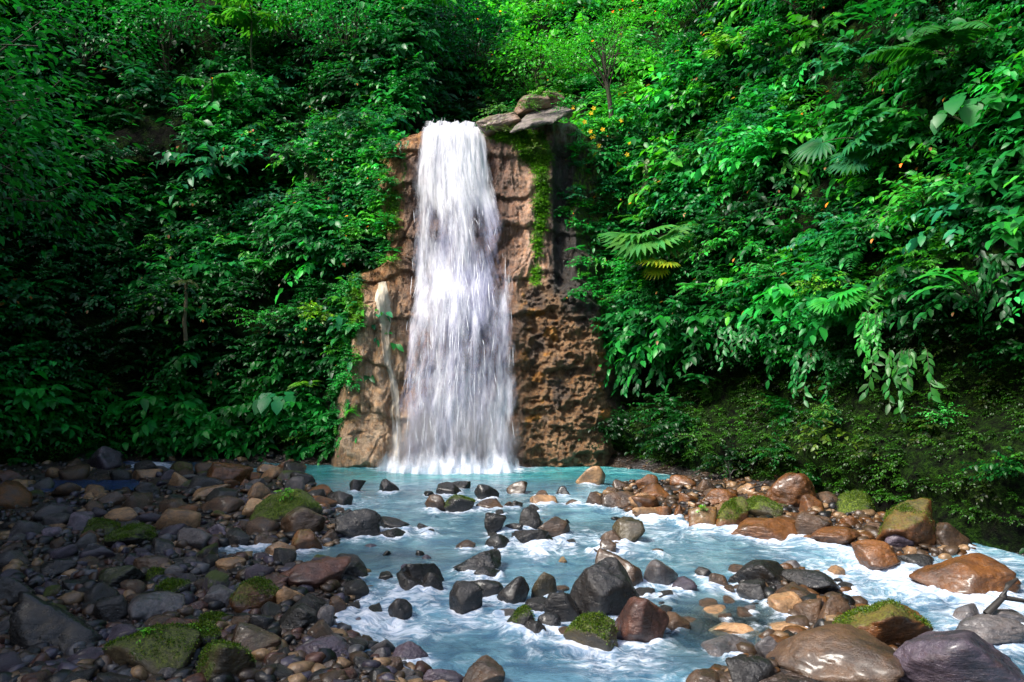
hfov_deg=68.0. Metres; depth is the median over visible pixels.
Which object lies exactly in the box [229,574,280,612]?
boulder
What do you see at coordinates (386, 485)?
boulder
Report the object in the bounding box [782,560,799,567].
stone
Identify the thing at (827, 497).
stone
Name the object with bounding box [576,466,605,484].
boulder
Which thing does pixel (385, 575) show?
stone
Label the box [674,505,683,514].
stone
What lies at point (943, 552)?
shore gravel
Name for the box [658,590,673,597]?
stone
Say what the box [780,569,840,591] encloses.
boulder
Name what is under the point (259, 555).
stone
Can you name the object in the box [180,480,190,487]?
stone
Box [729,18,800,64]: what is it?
shrub
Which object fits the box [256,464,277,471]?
boulder
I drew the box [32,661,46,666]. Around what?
stone
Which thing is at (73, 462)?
stone
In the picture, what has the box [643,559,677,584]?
boulder
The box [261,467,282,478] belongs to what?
stone
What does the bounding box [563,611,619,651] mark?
boulder
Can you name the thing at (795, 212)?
shrub
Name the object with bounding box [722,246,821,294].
shrub
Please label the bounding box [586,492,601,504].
stone
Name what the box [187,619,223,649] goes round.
boulder
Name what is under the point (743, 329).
vine
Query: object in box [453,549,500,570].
boulder
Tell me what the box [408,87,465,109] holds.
shrub
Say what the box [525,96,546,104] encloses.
leafy tuft
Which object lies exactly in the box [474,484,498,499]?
boulder
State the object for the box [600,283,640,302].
shrub
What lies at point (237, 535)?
boulder
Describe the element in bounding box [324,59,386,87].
shrub
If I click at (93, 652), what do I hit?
stone
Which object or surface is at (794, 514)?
stone
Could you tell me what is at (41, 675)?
stone
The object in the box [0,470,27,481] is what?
boulder
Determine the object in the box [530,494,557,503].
boulder
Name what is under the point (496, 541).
stone
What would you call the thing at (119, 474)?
stone
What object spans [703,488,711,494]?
stone
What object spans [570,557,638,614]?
boulder
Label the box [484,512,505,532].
stone
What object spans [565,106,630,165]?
flowering shrub
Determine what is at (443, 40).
broadleaf tree
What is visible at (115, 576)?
boulder
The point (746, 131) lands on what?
foliage
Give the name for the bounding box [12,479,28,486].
stone
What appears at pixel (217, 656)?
boulder
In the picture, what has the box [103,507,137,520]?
stone
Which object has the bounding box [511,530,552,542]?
boulder
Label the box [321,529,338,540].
stone
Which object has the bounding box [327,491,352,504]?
boulder
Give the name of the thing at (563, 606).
boulder
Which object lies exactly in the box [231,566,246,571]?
stone
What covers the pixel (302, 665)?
gravel
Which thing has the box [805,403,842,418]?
shrub
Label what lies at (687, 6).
broadleaf tree
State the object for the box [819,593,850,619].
boulder
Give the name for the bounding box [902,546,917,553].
stone
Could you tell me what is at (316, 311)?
shrub
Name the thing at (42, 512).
stone
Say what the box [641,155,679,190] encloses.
vine
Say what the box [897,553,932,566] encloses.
boulder
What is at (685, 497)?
stone
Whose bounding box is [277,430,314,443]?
shrub
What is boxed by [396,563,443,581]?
boulder
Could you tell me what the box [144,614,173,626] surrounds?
stone
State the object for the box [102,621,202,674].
boulder
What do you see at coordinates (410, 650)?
boulder
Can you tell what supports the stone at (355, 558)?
on the ground
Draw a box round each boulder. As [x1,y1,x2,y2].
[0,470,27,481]
[0,576,37,605]
[8,591,102,652]
[40,559,76,576]
[62,579,88,589]
[79,544,115,558]
[81,516,121,534]
[87,446,121,469]
[93,595,127,620]
[96,491,126,504]
[97,565,146,587]
[102,521,157,546]
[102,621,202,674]
[127,590,185,621]
[132,469,162,480]
[133,555,173,568]
[134,482,159,496]
[150,537,174,553]
[154,577,190,592]
[167,494,187,502]
[168,472,188,485]
[177,527,211,549]
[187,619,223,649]
[192,484,230,496]
[195,638,257,681]
[203,584,234,606]
[206,462,253,482]
[215,556,245,569]
[224,527,250,545]
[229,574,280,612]
[231,622,281,651]
[242,498,260,516]
[249,489,322,521]
[254,533,277,544]
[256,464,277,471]
[265,541,295,555]
[276,585,304,603]
[277,459,293,467]
[279,603,316,629]
[280,506,325,531]
[280,556,350,587]
[290,529,322,549]
[295,634,349,658]
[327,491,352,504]
[334,508,381,536]
[344,562,368,576]
[378,528,405,537]
[379,479,398,491]
[380,516,409,527]
[392,641,428,658]
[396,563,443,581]
[423,669,462,681]
[425,494,445,510]
[436,482,460,494]
[444,493,475,511]
[449,580,482,613]
[452,481,470,488]
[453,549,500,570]
[462,655,504,681]
[471,580,503,596]
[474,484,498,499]
[474,566,499,576]
[476,498,502,507]
[497,576,529,603]
[507,481,526,493]
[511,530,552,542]
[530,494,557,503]
[537,516,569,536]
[543,592,579,621]
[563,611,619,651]
[566,499,576,504]
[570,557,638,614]
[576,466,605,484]
[595,548,642,585]
[600,530,620,540]
[602,491,634,507]
[612,479,628,487]
[612,516,644,541]
[615,596,668,642]
[631,495,658,507]
[632,474,658,487]
[632,507,657,515]
[641,482,669,498]
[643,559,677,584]
[669,475,695,486]
[688,506,716,525]
[695,479,716,490]
[701,634,752,656]
[704,488,737,503]
[708,622,759,639]
[716,496,749,525]
[725,655,774,681]
[728,559,784,584]
[731,518,797,540]
[736,579,765,600]
[737,483,756,493]
[746,495,783,517]
[765,472,816,506]
[765,620,807,629]
[766,582,810,603]
[766,623,904,681]
[767,591,801,614]
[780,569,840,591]
[795,511,830,534]
[799,494,824,511]
[811,526,859,544]
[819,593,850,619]
[832,598,934,645]
[835,489,875,514]
[851,539,900,569]
[876,496,935,546]
[885,534,913,546]
[893,630,1023,681]
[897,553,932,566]
[909,553,1021,594]
[934,522,971,546]
[955,614,1023,644]
[981,609,1023,622]
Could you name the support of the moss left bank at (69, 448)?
on the ground
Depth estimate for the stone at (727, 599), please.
10.42 m
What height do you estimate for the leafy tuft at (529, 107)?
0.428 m
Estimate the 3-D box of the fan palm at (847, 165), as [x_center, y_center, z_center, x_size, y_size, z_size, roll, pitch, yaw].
[8.392,-4.292,17.814,1.331,0.969,1.969,4,-5,-43]
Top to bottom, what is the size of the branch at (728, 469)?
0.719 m
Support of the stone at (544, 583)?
in the water
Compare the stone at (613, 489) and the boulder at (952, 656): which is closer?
the boulder at (952, 656)
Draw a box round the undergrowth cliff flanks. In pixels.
[286,99,660,456]
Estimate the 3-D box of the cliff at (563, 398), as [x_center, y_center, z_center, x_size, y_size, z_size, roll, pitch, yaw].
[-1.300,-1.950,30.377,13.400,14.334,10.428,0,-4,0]
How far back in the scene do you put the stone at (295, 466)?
21.62 m
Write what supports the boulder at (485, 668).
on the ground
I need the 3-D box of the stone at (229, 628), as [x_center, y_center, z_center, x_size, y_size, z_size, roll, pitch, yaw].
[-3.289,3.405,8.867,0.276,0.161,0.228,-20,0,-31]
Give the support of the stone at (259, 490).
on the ground
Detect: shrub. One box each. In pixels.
[118,73,172,95]
[143,366,191,391]
[170,407,213,426]
[205,368,255,389]
[229,307,277,330]
[240,111,299,132]
[251,183,302,210]
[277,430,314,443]
[297,300,337,323]
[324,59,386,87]
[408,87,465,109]
[475,74,525,105]
[532,58,578,79]
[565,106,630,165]
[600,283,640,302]
[626,90,678,121]
[666,131,730,172]
[671,426,712,442]
[686,218,765,262]
[698,22,768,59]
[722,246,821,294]
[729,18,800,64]
[746,393,773,410]
[755,192,835,222]
[770,110,828,148]
[790,269,853,296]
[797,29,911,85]
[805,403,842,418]
[859,170,984,229]
[912,402,967,427]
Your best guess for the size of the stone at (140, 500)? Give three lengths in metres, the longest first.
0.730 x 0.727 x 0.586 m
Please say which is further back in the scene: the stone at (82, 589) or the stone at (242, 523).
the stone at (242, 523)
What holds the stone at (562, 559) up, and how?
in the water
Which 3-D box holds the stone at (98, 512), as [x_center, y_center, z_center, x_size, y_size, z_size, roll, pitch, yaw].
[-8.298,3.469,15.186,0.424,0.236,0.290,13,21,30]
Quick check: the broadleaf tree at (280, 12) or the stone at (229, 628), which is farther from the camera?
the broadleaf tree at (280, 12)
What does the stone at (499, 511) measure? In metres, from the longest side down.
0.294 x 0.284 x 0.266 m
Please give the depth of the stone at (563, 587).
10.91 m
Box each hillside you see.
[610,0,1023,552]
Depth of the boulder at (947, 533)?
13.09 m
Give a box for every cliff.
[290,121,653,467]
[320,122,610,456]
[341,129,555,339]
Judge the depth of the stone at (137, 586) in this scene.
10.39 m
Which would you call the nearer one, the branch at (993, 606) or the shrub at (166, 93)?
the branch at (993, 606)
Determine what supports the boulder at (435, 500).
in the water
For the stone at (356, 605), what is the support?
on the gravel at (302, 665)
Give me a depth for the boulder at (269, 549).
12.71 m
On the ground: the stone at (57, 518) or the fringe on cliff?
the stone at (57, 518)
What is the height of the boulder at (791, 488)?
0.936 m
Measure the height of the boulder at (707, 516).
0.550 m
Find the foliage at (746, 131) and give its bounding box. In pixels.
[578,0,1023,553]
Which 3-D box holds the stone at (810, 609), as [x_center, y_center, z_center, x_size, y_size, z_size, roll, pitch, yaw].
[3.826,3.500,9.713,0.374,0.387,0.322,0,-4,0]
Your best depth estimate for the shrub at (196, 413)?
27.52 m
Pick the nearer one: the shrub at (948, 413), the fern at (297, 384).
the shrub at (948, 413)
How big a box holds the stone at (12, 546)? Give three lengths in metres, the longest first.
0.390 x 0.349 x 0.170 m
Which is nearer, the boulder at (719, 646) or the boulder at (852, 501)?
the boulder at (719, 646)
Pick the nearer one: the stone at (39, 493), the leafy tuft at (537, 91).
the stone at (39, 493)
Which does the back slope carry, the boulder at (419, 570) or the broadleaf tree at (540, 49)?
the broadleaf tree at (540, 49)
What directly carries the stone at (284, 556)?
on the ground
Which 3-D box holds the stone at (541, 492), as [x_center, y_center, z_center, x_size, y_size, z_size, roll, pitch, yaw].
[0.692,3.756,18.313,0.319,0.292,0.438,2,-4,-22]
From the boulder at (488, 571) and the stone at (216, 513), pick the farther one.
the stone at (216, 513)
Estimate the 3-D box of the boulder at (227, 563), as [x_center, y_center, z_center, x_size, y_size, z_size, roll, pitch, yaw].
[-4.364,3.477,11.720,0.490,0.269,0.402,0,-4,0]
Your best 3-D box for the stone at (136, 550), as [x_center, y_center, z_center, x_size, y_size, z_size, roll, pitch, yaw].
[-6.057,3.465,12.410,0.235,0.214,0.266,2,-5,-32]
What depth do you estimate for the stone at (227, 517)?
14.95 m
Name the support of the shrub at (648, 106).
on the foliage at (746, 131)
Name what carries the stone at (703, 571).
on the water
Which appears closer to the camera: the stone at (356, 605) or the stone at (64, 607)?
the stone at (64, 607)
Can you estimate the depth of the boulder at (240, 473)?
19.61 m
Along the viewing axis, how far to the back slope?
35.04 m
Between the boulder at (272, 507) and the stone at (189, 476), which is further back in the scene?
the stone at (189, 476)
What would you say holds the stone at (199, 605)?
on the ground
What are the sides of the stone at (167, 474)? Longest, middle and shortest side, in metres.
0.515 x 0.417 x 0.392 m
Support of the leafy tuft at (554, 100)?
on the rock ledge at (522, 112)
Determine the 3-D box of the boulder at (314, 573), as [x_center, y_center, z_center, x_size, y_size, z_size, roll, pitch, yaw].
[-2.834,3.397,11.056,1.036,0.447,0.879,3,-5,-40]
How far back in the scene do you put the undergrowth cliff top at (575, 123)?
29.07 m
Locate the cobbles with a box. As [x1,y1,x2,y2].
[13,451,842,620]
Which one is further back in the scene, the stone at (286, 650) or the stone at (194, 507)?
the stone at (194, 507)
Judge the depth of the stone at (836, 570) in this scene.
11.64 m
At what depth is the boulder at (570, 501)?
17.07 m
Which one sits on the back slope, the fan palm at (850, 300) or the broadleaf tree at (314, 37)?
the broadleaf tree at (314, 37)
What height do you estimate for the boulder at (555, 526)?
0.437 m
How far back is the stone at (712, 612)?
10.04 m
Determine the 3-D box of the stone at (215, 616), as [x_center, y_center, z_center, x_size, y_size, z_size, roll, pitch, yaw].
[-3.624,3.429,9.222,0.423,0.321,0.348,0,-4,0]
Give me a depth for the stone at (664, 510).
15.69 m
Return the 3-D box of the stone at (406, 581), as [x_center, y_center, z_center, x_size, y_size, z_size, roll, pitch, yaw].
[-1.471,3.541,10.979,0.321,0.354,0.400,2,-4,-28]
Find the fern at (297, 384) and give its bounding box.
[287,380,320,389]
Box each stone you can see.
[0,480,32,508]
[0,521,14,528]
[0,542,23,553]
[0,550,30,567]
[0,569,21,576]
[0,620,9,630]
[0,634,9,639]
[0,651,22,671]
[1,605,12,610]
[7,533,26,540]
[9,520,44,534]
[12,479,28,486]
[16,667,34,672]
[21,671,47,681]
[26,646,40,653]
[27,572,46,578]
[30,477,54,488]
[30,490,44,496]
[32,504,66,520]
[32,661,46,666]
[41,527,61,536]
[42,513,69,524]
[43,580,58,587]
[43,585,60,597]
[45,467,58,477]
[49,538,65,547]
[49,544,77,559]
[49,602,68,610]
[50,523,66,527]
[51,482,80,495]
[55,503,74,513]
[58,464,89,480]
[62,667,95,681]
[66,459,81,466]
[67,511,94,530]
[67,646,103,661]
[75,533,96,548]
[76,555,99,566]
[76,587,87,591]
[80,530,99,538]
[81,499,104,510]
[81,601,95,609]
[83,492,93,498]
[83,581,119,603]
[84,484,104,494]
[91,507,106,517]
[94,491,106,497]
[96,672,139,681]
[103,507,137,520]
[107,623,137,641]
[109,468,131,479]
[119,579,146,592]
[120,491,152,509]
[121,520,138,526]
[125,555,138,564]
[126,593,144,601]
[132,513,161,523]
[133,507,144,513]
[134,460,156,470]
[134,548,148,552]
[144,566,164,580]
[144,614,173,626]
[145,673,163,681]
[155,508,200,528]
[156,465,167,470]
[157,667,176,679]
[158,498,185,513]
[158,523,188,537]
[161,469,174,478]
[162,617,198,625]
[164,564,183,576]
[170,461,193,474]
[176,573,196,581]
[178,503,199,511]
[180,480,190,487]
[183,474,196,479]
[183,556,196,562]
[187,476,224,488]
[189,600,208,609]
[194,462,211,473]
[194,579,203,589]
[196,543,218,557]
[196,610,231,623]
[199,495,244,513]
[201,553,219,567]
[202,569,229,591]
[205,487,238,501]
[207,523,225,534]
[207,534,220,545]
[209,510,224,516]
[221,514,231,519]
[224,480,238,487]
[225,624,236,631]
[230,615,249,623]
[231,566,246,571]
[237,520,247,529]
[240,479,249,484]
[244,564,274,579]
[245,516,280,534]
[247,482,270,498]
[248,478,265,484]
[249,614,274,628]
[250,472,260,479]
[252,552,268,559]
[260,601,281,615]
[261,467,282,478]
[261,663,293,680]
[263,477,270,482]
[264,571,288,583]
[265,654,287,664]
[273,547,296,565]
[276,647,290,653]
[277,470,299,479]
[283,461,306,472]
[284,476,304,490]
[290,471,315,484]
[293,595,320,613]
[306,593,324,605]
[307,619,332,637]
[308,484,332,496]
[308,489,325,496]
[312,554,325,559]
[313,495,338,506]
[317,605,333,626]
[320,503,330,508]
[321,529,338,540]
[323,659,335,666]
[329,595,346,612]
[336,553,365,566]
[342,579,369,595]
[342,667,357,678]
[346,602,359,608]
[347,638,368,648]
[349,479,365,490]
[351,656,370,665]
[368,603,381,611]
[370,639,395,651]
[373,647,386,656]
[376,672,398,681]
[378,571,392,579]
[387,656,403,670]
[388,598,412,619]
[398,571,421,590]
[399,668,414,677]
[417,523,427,528]
[422,572,443,589]
[456,539,475,547]
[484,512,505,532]
[485,534,509,548]
[487,532,496,536]
[495,509,503,513]
[499,608,515,615]
[505,523,522,529]
[507,604,534,625]
[509,501,522,506]
[519,506,541,528]
[525,596,545,611]
[525,620,545,633]
[529,504,538,510]
[531,572,556,597]
[536,490,547,494]
[537,611,560,625]
[556,486,569,494]
[557,585,568,590]
[558,626,568,633]
[559,556,566,562]
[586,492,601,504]
[600,539,615,551]
[605,487,618,491]
[628,492,648,506]
[636,587,654,595]
[656,506,672,515]
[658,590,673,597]
[659,604,672,611]
[667,611,690,634]
[671,576,697,590]
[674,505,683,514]
[679,493,698,502]
[683,616,704,634]
[686,668,719,681]
[694,598,718,617]
[695,567,711,576]
[702,604,726,622]
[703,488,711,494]
[708,573,728,585]
[718,613,732,622]
[723,595,734,605]
[724,584,734,592]
[728,564,743,571]
[736,606,759,623]
[743,605,758,615]
[755,635,776,657]
[776,516,794,522]
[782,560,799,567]
[791,512,798,518]
[793,598,821,620]
[816,491,837,502]
[819,516,831,521]
[827,565,845,574]
[838,581,853,587]
[839,515,859,525]
[867,522,880,527]
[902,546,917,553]
[952,603,978,619]
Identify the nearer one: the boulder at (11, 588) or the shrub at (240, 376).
the boulder at (11, 588)
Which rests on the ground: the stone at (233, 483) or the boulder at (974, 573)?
the stone at (233, 483)
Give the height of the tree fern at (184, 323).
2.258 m
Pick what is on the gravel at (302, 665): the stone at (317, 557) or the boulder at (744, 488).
the stone at (317, 557)
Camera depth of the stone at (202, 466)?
22.19 m
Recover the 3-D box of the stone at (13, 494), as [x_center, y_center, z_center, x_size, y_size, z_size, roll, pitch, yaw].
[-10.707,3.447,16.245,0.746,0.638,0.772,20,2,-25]
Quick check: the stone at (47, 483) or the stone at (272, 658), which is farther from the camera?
the stone at (47, 483)
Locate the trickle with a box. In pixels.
[375,281,400,464]
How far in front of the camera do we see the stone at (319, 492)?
16.84 m
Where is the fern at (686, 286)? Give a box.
[676,283,710,295]
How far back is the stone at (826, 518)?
14.75 m
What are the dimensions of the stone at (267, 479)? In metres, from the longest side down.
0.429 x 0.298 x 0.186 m
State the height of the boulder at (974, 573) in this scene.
0.620 m
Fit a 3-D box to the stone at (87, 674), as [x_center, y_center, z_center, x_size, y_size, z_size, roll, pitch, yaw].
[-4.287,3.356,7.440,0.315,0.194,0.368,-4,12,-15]
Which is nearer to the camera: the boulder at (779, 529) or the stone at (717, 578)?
the stone at (717, 578)
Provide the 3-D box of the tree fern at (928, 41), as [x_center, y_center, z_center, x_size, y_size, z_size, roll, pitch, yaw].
[8.962,-6.269,16.137,1.964,1.007,2.779,3,-5,-42]
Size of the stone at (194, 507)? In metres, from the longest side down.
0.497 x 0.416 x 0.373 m
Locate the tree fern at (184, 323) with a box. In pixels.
[171,280,198,340]
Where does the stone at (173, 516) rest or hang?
on the ground
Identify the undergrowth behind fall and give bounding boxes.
[45,0,694,203]
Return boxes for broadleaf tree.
[0,0,22,148]
[0,0,184,258]
[0,0,206,91]
[82,0,235,77]
[225,0,356,49]
[257,0,438,93]
[329,2,465,77]
[424,0,532,58]
[426,0,541,81]
[469,5,606,98]
[531,0,672,136]
[634,0,723,32]
[726,0,825,44]
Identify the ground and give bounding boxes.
[0,446,1023,681]
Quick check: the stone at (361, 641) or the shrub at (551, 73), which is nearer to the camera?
the stone at (361, 641)
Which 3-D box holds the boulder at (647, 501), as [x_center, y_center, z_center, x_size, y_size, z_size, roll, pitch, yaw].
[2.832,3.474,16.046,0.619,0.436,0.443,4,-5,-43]
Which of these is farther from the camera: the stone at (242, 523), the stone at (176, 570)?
the stone at (242, 523)
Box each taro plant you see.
[252,392,295,416]
[930,91,1005,134]
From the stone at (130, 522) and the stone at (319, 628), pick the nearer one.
the stone at (319, 628)
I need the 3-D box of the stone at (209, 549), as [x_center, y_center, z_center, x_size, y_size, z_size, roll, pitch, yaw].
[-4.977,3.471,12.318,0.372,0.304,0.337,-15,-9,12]
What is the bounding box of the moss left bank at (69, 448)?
[0,333,330,459]
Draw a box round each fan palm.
[597,224,697,263]
[634,257,679,278]
[788,95,903,164]
[806,287,884,316]
[827,138,907,174]
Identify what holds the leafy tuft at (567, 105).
on the rock slab
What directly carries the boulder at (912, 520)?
on the ground
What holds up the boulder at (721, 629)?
in the water
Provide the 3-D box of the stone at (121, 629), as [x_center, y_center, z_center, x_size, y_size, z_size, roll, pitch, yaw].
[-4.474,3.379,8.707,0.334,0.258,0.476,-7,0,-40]
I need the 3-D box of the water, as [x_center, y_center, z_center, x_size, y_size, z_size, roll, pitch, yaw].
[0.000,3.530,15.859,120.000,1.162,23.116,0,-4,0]
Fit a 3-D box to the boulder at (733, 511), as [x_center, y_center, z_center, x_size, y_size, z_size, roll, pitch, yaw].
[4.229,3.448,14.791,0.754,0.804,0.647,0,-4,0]
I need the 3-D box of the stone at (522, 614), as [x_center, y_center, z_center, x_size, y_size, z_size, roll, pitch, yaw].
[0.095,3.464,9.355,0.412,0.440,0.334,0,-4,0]
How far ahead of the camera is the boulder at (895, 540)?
12.93 m
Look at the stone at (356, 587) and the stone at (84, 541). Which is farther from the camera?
the stone at (84, 541)
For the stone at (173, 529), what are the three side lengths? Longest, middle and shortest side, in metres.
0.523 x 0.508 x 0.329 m
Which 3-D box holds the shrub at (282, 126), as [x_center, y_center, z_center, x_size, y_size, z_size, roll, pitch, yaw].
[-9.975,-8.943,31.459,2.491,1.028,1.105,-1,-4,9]
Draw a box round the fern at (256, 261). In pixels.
[245,258,273,272]
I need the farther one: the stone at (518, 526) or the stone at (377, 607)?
the stone at (518, 526)
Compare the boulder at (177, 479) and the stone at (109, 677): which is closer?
the stone at (109, 677)
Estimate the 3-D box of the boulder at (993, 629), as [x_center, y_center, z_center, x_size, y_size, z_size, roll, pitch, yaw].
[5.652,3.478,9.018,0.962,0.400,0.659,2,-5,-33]
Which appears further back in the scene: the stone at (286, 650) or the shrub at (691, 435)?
the shrub at (691, 435)
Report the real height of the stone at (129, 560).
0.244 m
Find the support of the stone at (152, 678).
on the gravel at (302, 665)
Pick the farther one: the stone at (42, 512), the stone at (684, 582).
the stone at (42, 512)
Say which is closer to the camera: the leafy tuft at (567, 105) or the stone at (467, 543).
the stone at (467, 543)
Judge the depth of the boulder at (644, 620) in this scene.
8.87 m
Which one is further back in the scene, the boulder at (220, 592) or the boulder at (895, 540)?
the boulder at (895, 540)
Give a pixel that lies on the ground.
(764, 616)
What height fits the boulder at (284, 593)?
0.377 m
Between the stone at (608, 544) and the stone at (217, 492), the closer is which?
the stone at (608, 544)
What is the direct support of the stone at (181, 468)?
on the ground
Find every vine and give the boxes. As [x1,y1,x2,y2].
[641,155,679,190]
[713,324,759,370]
[788,348,844,407]
[854,310,884,371]
[858,347,944,422]
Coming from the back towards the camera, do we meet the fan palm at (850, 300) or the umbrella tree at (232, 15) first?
the umbrella tree at (232, 15)
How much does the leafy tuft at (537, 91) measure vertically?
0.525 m
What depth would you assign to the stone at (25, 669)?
7.54 m
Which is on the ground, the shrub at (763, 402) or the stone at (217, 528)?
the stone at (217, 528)
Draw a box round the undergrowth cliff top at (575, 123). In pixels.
[299,109,655,172]
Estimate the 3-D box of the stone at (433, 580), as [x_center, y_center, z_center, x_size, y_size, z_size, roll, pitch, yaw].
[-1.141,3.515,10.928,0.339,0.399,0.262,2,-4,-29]
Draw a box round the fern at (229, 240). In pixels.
[204,237,258,249]
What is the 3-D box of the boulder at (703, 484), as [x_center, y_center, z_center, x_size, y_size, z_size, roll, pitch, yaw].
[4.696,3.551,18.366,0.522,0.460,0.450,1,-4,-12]
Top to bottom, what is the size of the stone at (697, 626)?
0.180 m
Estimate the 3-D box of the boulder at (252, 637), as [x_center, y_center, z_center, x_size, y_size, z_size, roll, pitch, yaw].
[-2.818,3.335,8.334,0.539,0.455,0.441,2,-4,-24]
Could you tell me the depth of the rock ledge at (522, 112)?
27.83 m
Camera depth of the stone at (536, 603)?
9.98 m
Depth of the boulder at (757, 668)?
7.68 m
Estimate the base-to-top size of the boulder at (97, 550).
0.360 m
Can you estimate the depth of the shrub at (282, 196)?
29.55 m
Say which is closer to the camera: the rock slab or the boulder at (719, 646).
the boulder at (719, 646)
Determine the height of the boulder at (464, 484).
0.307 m
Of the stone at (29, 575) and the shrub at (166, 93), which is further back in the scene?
the shrub at (166, 93)
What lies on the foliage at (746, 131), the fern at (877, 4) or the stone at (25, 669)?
the fern at (877, 4)
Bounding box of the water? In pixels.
[40,461,1023,681]
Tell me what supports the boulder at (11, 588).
on the gravel at (302, 665)
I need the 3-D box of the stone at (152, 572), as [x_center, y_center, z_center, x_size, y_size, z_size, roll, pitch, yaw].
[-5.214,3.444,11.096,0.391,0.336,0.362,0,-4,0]
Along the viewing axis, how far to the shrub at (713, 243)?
22.33 m
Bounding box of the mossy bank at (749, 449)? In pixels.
[608,282,1023,526]
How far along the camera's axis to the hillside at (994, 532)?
17.27 m
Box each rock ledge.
[476,112,520,136]
[514,94,551,118]
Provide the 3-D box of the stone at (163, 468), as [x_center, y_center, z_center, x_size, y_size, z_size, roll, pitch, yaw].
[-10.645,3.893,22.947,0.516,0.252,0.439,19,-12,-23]
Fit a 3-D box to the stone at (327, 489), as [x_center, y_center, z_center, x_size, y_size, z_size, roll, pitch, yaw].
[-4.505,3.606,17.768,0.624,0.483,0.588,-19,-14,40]
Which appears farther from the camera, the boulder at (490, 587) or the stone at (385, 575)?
the stone at (385, 575)
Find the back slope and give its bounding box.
[98,0,694,165]
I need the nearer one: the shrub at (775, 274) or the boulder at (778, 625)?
the boulder at (778, 625)
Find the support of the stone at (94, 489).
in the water
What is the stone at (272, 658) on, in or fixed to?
on the gravel at (302, 665)
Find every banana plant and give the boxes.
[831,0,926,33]
[906,268,1023,302]
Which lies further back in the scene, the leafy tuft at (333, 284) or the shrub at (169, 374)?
the shrub at (169, 374)
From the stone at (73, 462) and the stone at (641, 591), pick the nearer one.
the stone at (641, 591)
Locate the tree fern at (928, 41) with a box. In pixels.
[855,11,1015,83]
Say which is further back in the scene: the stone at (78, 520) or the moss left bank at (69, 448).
the moss left bank at (69, 448)
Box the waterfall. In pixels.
[379,119,516,474]
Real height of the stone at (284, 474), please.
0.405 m
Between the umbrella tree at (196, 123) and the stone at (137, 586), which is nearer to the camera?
the stone at (137, 586)
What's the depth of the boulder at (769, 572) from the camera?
11.11 m
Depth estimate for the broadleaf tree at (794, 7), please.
23.66 m
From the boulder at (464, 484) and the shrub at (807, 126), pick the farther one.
the shrub at (807, 126)
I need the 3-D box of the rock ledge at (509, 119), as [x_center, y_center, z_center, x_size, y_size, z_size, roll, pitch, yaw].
[-0.421,-7.983,28.093,1.900,0.640,1.600,-16,-1,-12]
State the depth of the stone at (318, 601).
10.05 m
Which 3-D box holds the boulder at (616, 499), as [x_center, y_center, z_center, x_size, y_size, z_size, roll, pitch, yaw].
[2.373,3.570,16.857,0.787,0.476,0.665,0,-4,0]
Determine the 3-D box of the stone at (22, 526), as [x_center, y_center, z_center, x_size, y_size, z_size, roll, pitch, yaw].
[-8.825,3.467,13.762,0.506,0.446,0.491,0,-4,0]
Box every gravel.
[0,447,447,681]
[595,451,975,681]
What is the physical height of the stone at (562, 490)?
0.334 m
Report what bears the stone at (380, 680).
on the gravel at (302, 665)
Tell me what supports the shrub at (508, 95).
on the back slope
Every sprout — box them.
[136,627,161,643]
[274,487,294,501]
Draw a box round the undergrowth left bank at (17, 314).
[0,0,461,465]
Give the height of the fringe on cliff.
12.152 m
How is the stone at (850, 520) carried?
on the ground
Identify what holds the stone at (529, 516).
in the water
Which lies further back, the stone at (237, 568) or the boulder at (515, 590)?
the stone at (237, 568)
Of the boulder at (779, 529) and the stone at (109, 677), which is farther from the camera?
the boulder at (779, 529)
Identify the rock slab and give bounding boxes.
[510,105,572,132]
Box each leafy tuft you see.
[329,282,348,289]
[348,242,370,252]
[478,99,512,114]
[481,123,497,131]
[516,99,540,111]
[520,140,548,151]
[524,85,558,98]
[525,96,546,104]
[544,91,565,106]
[551,96,588,111]
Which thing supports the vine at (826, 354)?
hanging from the foliage at (746, 131)
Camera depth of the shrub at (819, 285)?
17.90 m
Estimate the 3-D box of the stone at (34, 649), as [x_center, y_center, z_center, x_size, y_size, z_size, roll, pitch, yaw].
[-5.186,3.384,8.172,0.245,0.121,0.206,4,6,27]
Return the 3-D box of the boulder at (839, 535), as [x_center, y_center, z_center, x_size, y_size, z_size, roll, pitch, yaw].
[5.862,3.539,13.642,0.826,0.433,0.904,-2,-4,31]
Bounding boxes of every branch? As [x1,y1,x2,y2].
[724,459,737,480]
[749,479,770,489]
[983,577,1023,614]
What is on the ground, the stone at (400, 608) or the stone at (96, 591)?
the stone at (96, 591)
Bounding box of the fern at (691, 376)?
[679,373,714,382]
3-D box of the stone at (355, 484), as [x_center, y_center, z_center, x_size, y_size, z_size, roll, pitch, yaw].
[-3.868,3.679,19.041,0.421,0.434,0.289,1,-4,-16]
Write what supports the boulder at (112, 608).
on the gravel at (302, 665)
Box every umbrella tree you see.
[174,72,249,120]
[174,112,207,130]
[205,0,296,76]
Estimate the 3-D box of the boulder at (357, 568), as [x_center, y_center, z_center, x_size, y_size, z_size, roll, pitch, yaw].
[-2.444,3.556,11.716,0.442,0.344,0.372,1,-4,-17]
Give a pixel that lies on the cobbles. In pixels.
(196, 570)
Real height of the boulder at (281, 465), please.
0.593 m
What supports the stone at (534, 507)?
in the water
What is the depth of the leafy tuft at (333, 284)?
25.95 m

